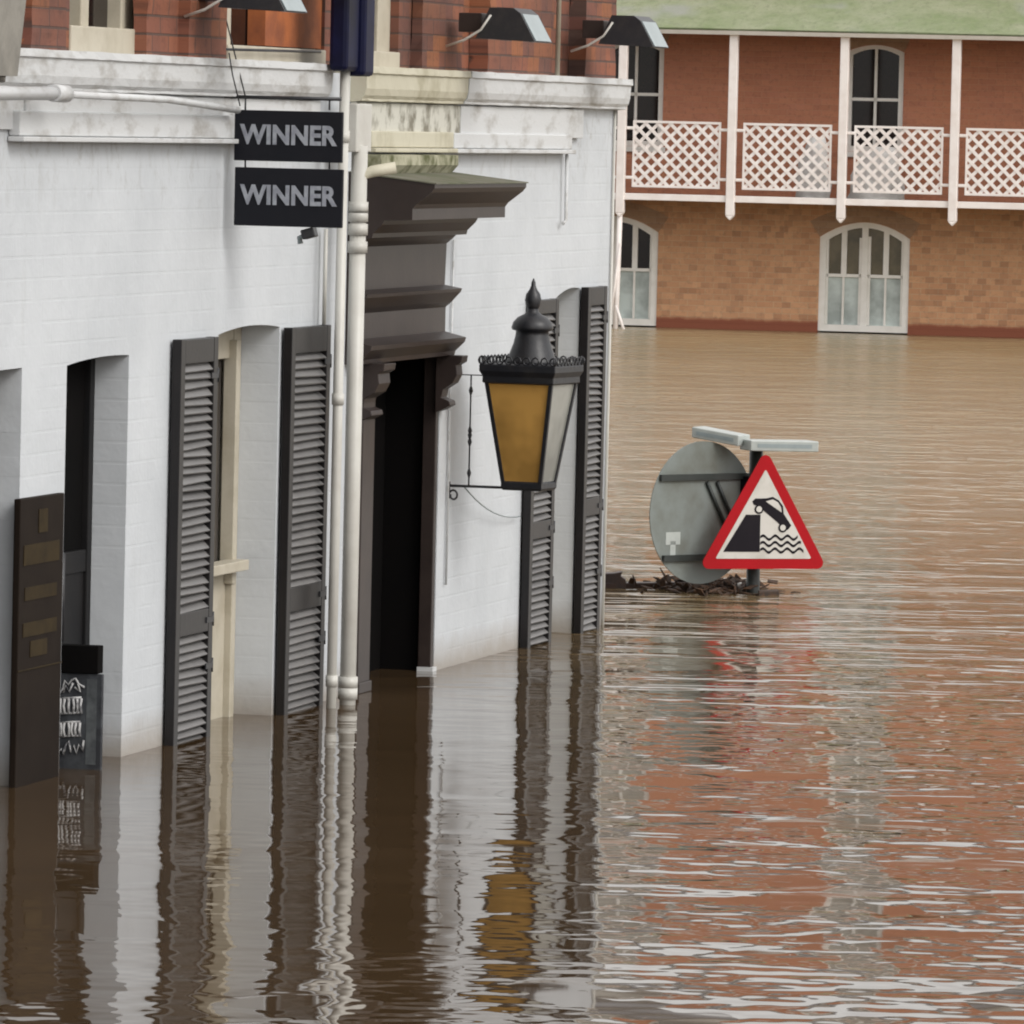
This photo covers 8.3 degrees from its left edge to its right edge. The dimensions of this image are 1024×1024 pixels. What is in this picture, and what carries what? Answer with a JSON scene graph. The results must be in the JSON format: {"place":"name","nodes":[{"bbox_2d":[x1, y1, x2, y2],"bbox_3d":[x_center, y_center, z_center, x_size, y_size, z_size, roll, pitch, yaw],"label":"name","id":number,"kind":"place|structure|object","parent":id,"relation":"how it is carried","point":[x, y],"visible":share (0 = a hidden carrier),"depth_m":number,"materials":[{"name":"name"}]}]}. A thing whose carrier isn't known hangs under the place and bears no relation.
{"place":"outdoors","nodes":[
{"label":"outdoors","id":0,"kind":"place"},
{"bbox_2d":[0,326,1023,1023],"bbox_3d":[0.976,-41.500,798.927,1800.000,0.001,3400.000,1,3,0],"label":"river","id":1,"kind":"structure","parent":0,"point":[804,804],"depth_m":27.12,"materials":[{"name":"liquid"}]},
{"bbox_2d":[0,0,632,785],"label":"riverside pub","id":2,"kind":"structure","parent":1,"relation":"on","point":[248,452],"depth_m":30.71,"materials":[{"name":"paint"}]},
{"bbox_2d":[0,0,25,82],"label":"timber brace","id":3,"kind":"object","parent":2,"relation":"attached to","point":[12,13],"visible":1,"depth_m":25.12,"materials":[{"name":"beige wood"}]},
{"bbox_2d":[9,493,63,787],"bbox_3d":[-1.848,0.743,27.360,0.031,1.613,0.552,2,3,14],"label":"menu board","id":4,"kind":"object","parent":2,"relation":"attached to","point":[36,661],"visible":0.75,"depth_m":27.30,"materials":[{"name":"brown wood"}]},
{"bbox_2d":[61,358,94,644],"bbox_3d":[-1.838,0.676,28.160,0.050,2.660,0.820,2,3,14],"label":"window","id":5,"kind":"structure","parent":2,"relation":"in","point":[80,390],"depth_m":28.40,"materials":[{"name":"black glass"}]},
{"bbox_2d":[59,644,103,769],"bbox_3d":[-1.715,1.073,27.986,0.183,1.092,0.070,2,3,14],"label":"chalkboard","id":6,"kind":"object","parent":2,"relation":"attached to","point":[81,713],"visible":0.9,"depth_m":27.94,"materials":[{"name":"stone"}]},
{"bbox_2d":[69,0,134,53],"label":"window","id":7,"kind":"structure","parent":2,"relation":"in","point":[94,25],"depth_m":28.30,"materials":[{"name":"beige paint"}]},
{"bbox_2d":[211,327,248,719],"bbox_3d":[-1.303,0.536,30.239,0.150,2.734,0.934,2,3,14],"label":"window","id":8,"kind":"structure","parent":2,"relation":"in","point":[226,563],"depth_m":30.49,"materials":[{"name":"beige paint"}]},
{"bbox_2d":[228,53,240,105],"bbox_3d":[-1.155,-1.801,29.345,0.007,0.221,0.184,2,3,14],"label":"wire","id":9,"kind":"object","parent":2,"relation":"attached to","point":[233,79],"visible":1,"depth_m":29.33,"materials":[{"name":"black metal"}]},
{"bbox_2d":[184,0,307,17],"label":"trough lamp","id":10,"kind":"object","parent":2,"relation":"attached to","point":[295,6],"visible":1,"depth_m":28.87,"materials":[{"name":"black metal"}]},
{"bbox_2d":[226,8,325,63],"bbox_3d":[-1.086,-2.824,30.571,0.190,1.750,1.540,2,3,14],"label":"window","id":11,"kind":"structure","parent":2,"relation":"in","point":[237,19],"depth_m":30.41,"materials":[{"name":"beige paint"}]},
{"bbox_2d":[224,22,343,227],"bbox_3d":[-0.978,-1.693,29.482,0.526,0.998,0.215,2,3,14],"label":"hanging sign","id":12,"kind":"object","parent":2,"relation":"attached to","point":[289,197],"visible":1,"depth_m":29.57,"materials":[{"name":"black metal"}]},
{"bbox_2d":[297,227,317,243],"bbox_3d":[-0.863,-1.162,29.629,0.087,0.074,0.060,2,3,14],"label":"security camera","id":13,"kind":"object","parent":2,"relation":"attached to","point":[310,232],"visible":1,"depth_m":29.60,"materials":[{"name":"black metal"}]},
{"bbox_2d":[369,362,386,671],"bbox_3d":[-0.791,0.424,32.802,0.040,2.500,1.275,2,3,14],"label":"door","id":14,"kind":"structure","parent":2,"relation":"in","point":[380,402],"depth_m":33.30,"materials":[{"name":"black wood"}]},
{"bbox_2d":[374,0,399,66],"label":"window","id":15,"kind":"structure","parent":2,"relation":"in","point":[382,56],"depth_m":32.41,"materials":[{"name":"beige paint"}]},
{"bbox_2d":[445,7,551,46],"bbox_3d":[-0.060,-2.276,33.169,0.430,0.191,0.372,2,3,14],"label":"trough lamp","id":16,"kind":"object","parent":2,"relation":"attached to","point":[515,24],"visible":1,"depth_m":33.01,"materials":[{"name":"black metal"}]},
{"bbox_2d":[449,278,584,499],"bbox_3d":[-0.002,-0.578,33.428,0.597,1.066,0.402,3,3,21],"label":"wall lantern","id":17,"kind":"object","parent":2,"relation":"attached to","point":[530,381],"depth_m":33.30,"materials":[{"name":"black metal"}]},
{"bbox_2d":[464,487,520,517],"bbox_3d":[-0.092,-0.049,34.151,0.007,0.210,1.332,2,3,12],"label":"cable","id":18,"kind":"object","parent":17,"relation":"hanging from","point":[489,509],"visible":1,"depth_m":34.06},
{"bbox_2d":[570,15,668,51],"bbox_3d":[0.546,-2.409,35.583,0.430,0.191,0.372,2,3,14],"label":"trough lamp","id":19,"kind":"object","parent":2,"relation":"attached to","point":[640,31],"visible":1,"depth_m":35.42,"materials":[{"name":"black metal"}]},
{"bbox_2d":[605,570,684,588],"bbox_3d":[0.762,0.395,39.758,0.609,0.124,0.181,0,3,-21],"label":"floating timber","id":20,"kind":"object","parent":1,"relation":"on","point":[615,580],"visible":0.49,"depth_m":39.62,"materials":[{"name":"brown wood"}]},
{"bbox_2d":[628,568,797,596],"bbox_3d":[1.012,0.430,39.717,1.084,0.166,1.146,-2,4,-44],"label":"drift debris","id":21,"kind":"object","parent":1,"relation":"on","point":[728,585],"visible":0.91,"depth_m":39.53,"materials":[{"name":"brown wood"}]},
{"bbox_2d":[649,426,822,592],"bbox_3d":[1.181,0.490,39.479,1.035,1.924,0.423,0,3,-20],"label":"road sign post","id":22,"kind":"object","parent":1,"relation":"in","point":[716,511],"visible":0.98,"depth_m":39.33,"materials":[{"name":"metal"}]},
{"bbox_2d":[758,589,778,595],"bbox_3d":[1.434,0.454,39.369,0.272,0.032,0.114,-2,4,-44],"label":"driftwood","id":23,"kind":"object","parent":1,"relation":"on","point":[772,592],"visible":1,"depth_m":39.31,"materials":[{"name":"brown wood"}]},
{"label":"ground","id":24,"kind":"structure","parent":0,"visible":0},
{"bbox_2d":[611,0,1023,337],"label":"verandah house","id":25,"kind":"structure","parent":24,"relation":"on","point":[733,107],"depth_m":90.41,"materials":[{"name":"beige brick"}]},
{"bbox_2d":[611,216,657,325],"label":"window","id":26,"kind":"structure","parent":25,"relation":"in","point":[639,246],"depth_m":91.25,"materials":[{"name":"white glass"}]},
{"bbox_2d":[615,45,665,151],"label":"window","id":27,"kind":"structure","parent":25,"relation":"in","point":[645,64],"depth_m":91.12,"materials":[{"name":"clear glass"}]},
{"bbox_2d":[795,137,831,197],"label":"furniture cover","id":28,"kind":"object","parent":25,"relation":"on","point":[811,178],"visible":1,"depth_m":89.76,"materials":[{"name":"white fabric"}]},
{"bbox_2d":[818,222,909,332],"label":"window","id":29,"kind":"structure","parent":25,"relation":"in","point":[864,267],"depth_m":90.63,"materials":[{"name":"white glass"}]},
{"bbox_2d":[847,45,903,157],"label":"window","id":30,"kind":"structure","parent":25,"relation":"in","point":[876,75],"depth_m":90.50,"materials":[{"name":"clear glass"}]},
{"bbox_2d":[847,147,904,199],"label":"furniture cover","id":31,"kind":"object","parent":25,"relation":"on","point":[878,174],"visible":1,"depth_m":89.60,"materials":[{"name":"white fabric"}]}
]}

